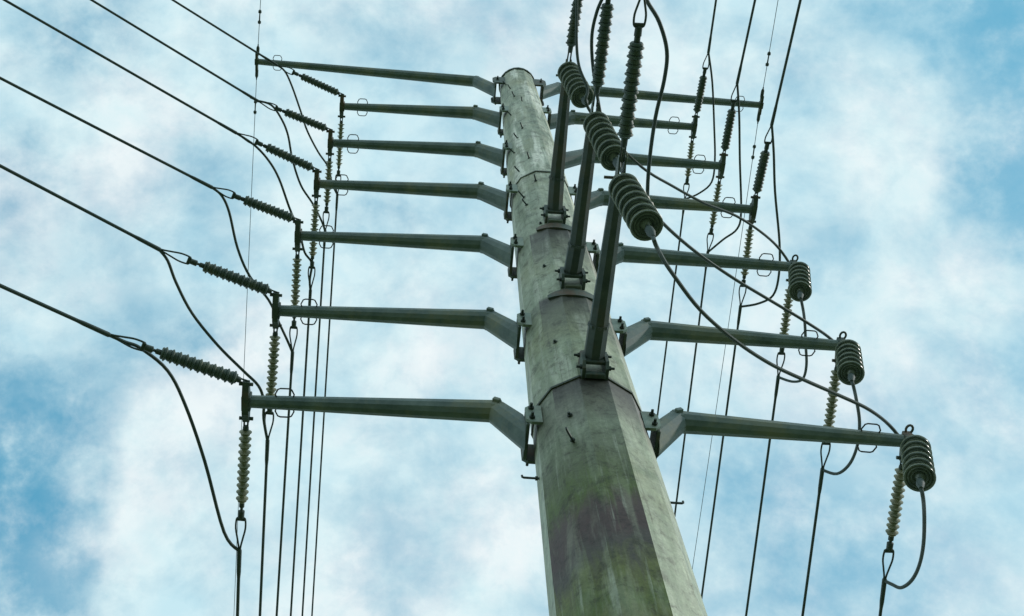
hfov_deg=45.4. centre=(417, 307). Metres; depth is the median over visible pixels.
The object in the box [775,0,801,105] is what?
conductor
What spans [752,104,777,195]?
tension insulator
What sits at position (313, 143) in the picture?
jumper cable
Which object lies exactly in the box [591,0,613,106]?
tension insulator
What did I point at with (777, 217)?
jumper cable
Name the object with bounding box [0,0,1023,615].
sky
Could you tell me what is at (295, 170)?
jumper cable
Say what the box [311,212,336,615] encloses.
conductor
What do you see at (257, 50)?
shield wire
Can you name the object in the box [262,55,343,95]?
tension insulator
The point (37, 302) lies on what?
conductor
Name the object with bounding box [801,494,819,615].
conductor
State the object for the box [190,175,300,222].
tension insulator
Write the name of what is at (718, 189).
tension insulator
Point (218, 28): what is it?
conductor
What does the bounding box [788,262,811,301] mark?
disc insulator
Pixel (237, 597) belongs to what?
conductor
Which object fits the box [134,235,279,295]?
tension insulator
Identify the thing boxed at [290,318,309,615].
conductor
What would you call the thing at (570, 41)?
tension insulator
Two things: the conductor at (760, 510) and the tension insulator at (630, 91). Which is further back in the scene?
the conductor at (760, 510)
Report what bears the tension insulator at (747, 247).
attached to the power pole
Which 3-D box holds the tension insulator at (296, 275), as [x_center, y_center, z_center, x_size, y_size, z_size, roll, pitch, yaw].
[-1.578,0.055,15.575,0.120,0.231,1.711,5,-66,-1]
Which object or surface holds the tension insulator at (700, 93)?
attached to the power pole
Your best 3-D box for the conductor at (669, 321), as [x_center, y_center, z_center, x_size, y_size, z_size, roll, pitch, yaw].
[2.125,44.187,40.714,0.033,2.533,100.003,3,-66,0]
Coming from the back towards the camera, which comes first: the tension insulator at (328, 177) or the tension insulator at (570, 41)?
the tension insulator at (328, 177)
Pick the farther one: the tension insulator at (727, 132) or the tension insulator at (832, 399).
the tension insulator at (727, 132)
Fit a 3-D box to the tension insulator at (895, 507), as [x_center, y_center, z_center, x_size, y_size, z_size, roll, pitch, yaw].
[4.510,2.150,11.598,0.120,0.222,1.615,1,-66,1]
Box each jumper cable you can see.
[110,335,237,550]
[159,251,267,439]
[213,188,292,351]
[237,134,312,289]
[259,100,324,229]
[278,65,336,192]
[575,0,807,382]
[590,0,860,474]
[646,0,925,588]
[686,53,715,198]
[709,84,741,251]
[742,126,780,307]
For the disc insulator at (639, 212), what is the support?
hanging from the power pole
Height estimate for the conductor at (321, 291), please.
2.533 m
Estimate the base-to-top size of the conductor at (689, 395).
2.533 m
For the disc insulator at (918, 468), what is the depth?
10.47 m
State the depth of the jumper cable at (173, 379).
11.31 m
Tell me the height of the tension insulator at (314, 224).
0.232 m
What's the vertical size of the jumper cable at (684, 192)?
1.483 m
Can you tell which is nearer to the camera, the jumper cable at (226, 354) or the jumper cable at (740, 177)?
the jumper cable at (226, 354)
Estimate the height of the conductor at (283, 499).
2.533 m
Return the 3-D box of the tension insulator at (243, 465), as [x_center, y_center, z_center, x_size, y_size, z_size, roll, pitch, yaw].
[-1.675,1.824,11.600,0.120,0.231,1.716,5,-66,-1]
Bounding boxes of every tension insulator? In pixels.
[77,319,249,384]
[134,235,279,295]
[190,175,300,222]
[217,121,319,170]
[235,422,251,579]
[242,90,332,131]
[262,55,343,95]
[265,329,279,466]
[289,252,301,374]
[308,198,319,305]
[322,156,332,249]
[335,118,344,211]
[566,0,582,61]
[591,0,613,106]
[617,0,646,161]
[682,139,694,215]
[693,35,711,114]
[705,179,722,270]
[721,65,741,152]
[737,225,753,326]
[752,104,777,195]
[774,285,792,399]
[818,364,840,494]
[879,462,904,608]
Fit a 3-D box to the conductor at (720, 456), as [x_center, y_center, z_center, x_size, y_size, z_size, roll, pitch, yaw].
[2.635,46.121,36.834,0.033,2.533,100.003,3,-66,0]
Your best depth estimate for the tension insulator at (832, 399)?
13.35 m
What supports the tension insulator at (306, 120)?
attached to the power pole
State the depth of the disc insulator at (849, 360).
12.31 m
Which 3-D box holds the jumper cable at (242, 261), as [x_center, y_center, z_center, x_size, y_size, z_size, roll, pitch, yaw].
[-2.089,-0.453,15.312,0.146,0.079,2.416,-18,-68,9]
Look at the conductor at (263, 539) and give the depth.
14.01 m
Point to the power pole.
(613, 543)
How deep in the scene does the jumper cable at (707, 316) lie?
10.34 m
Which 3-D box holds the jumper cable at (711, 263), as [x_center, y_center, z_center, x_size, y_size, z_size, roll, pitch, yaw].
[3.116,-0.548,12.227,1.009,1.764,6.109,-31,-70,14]
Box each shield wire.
[234,0,261,607]
[692,1,777,569]
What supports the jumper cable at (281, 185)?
attached to the tension insulator at (287, 156)
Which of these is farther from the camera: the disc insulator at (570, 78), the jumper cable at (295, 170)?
the jumper cable at (295, 170)
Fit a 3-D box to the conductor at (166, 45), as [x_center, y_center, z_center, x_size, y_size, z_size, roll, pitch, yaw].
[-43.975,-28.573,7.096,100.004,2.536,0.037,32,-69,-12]
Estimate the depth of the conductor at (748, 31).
17.98 m
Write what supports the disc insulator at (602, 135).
hanging from the power pole
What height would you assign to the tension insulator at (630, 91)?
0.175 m
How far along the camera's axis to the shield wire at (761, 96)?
23.22 m
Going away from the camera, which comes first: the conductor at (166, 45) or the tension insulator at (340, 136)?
the conductor at (166, 45)
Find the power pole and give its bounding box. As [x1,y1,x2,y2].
[239,53,913,615]
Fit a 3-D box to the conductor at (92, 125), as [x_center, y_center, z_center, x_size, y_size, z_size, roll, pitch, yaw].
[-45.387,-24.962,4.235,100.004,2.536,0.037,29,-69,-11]
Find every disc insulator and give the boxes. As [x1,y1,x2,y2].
[557,61,593,107]
[583,111,627,170]
[608,173,662,240]
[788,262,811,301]
[835,339,864,384]
[900,434,935,491]
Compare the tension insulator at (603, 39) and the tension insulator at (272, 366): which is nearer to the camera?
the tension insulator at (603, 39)
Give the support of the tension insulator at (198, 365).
attached to the power pole
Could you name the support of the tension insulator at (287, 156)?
attached to the power pole
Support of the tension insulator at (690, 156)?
attached to the power pole
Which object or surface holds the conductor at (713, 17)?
attached to the tension insulator at (700, 93)
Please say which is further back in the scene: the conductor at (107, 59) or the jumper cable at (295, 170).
the jumper cable at (295, 170)
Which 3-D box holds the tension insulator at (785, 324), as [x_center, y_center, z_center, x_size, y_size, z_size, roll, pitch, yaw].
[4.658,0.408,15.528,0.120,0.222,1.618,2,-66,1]
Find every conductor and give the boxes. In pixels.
[0,77,189,176]
[0,164,133,237]
[0,283,78,321]
[3,0,217,122]
[90,0,241,91]
[172,0,262,56]
[236,579,239,615]
[259,466,267,615]
[275,375,291,615]
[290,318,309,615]
[301,250,324,615]
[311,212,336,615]
[657,216,683,414]
[674,271,705,516]
[701,327,738,597]
[710,0,716,35]
[740,0,755,64]
[745,399,776,615]
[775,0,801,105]
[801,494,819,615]
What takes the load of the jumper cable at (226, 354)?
attached to the tension insulator at (235, 278)
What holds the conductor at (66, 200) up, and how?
attached to the tension insulator at (235, 278)
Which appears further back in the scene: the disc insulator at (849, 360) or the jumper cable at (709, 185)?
the jumper cable at (709, 185)

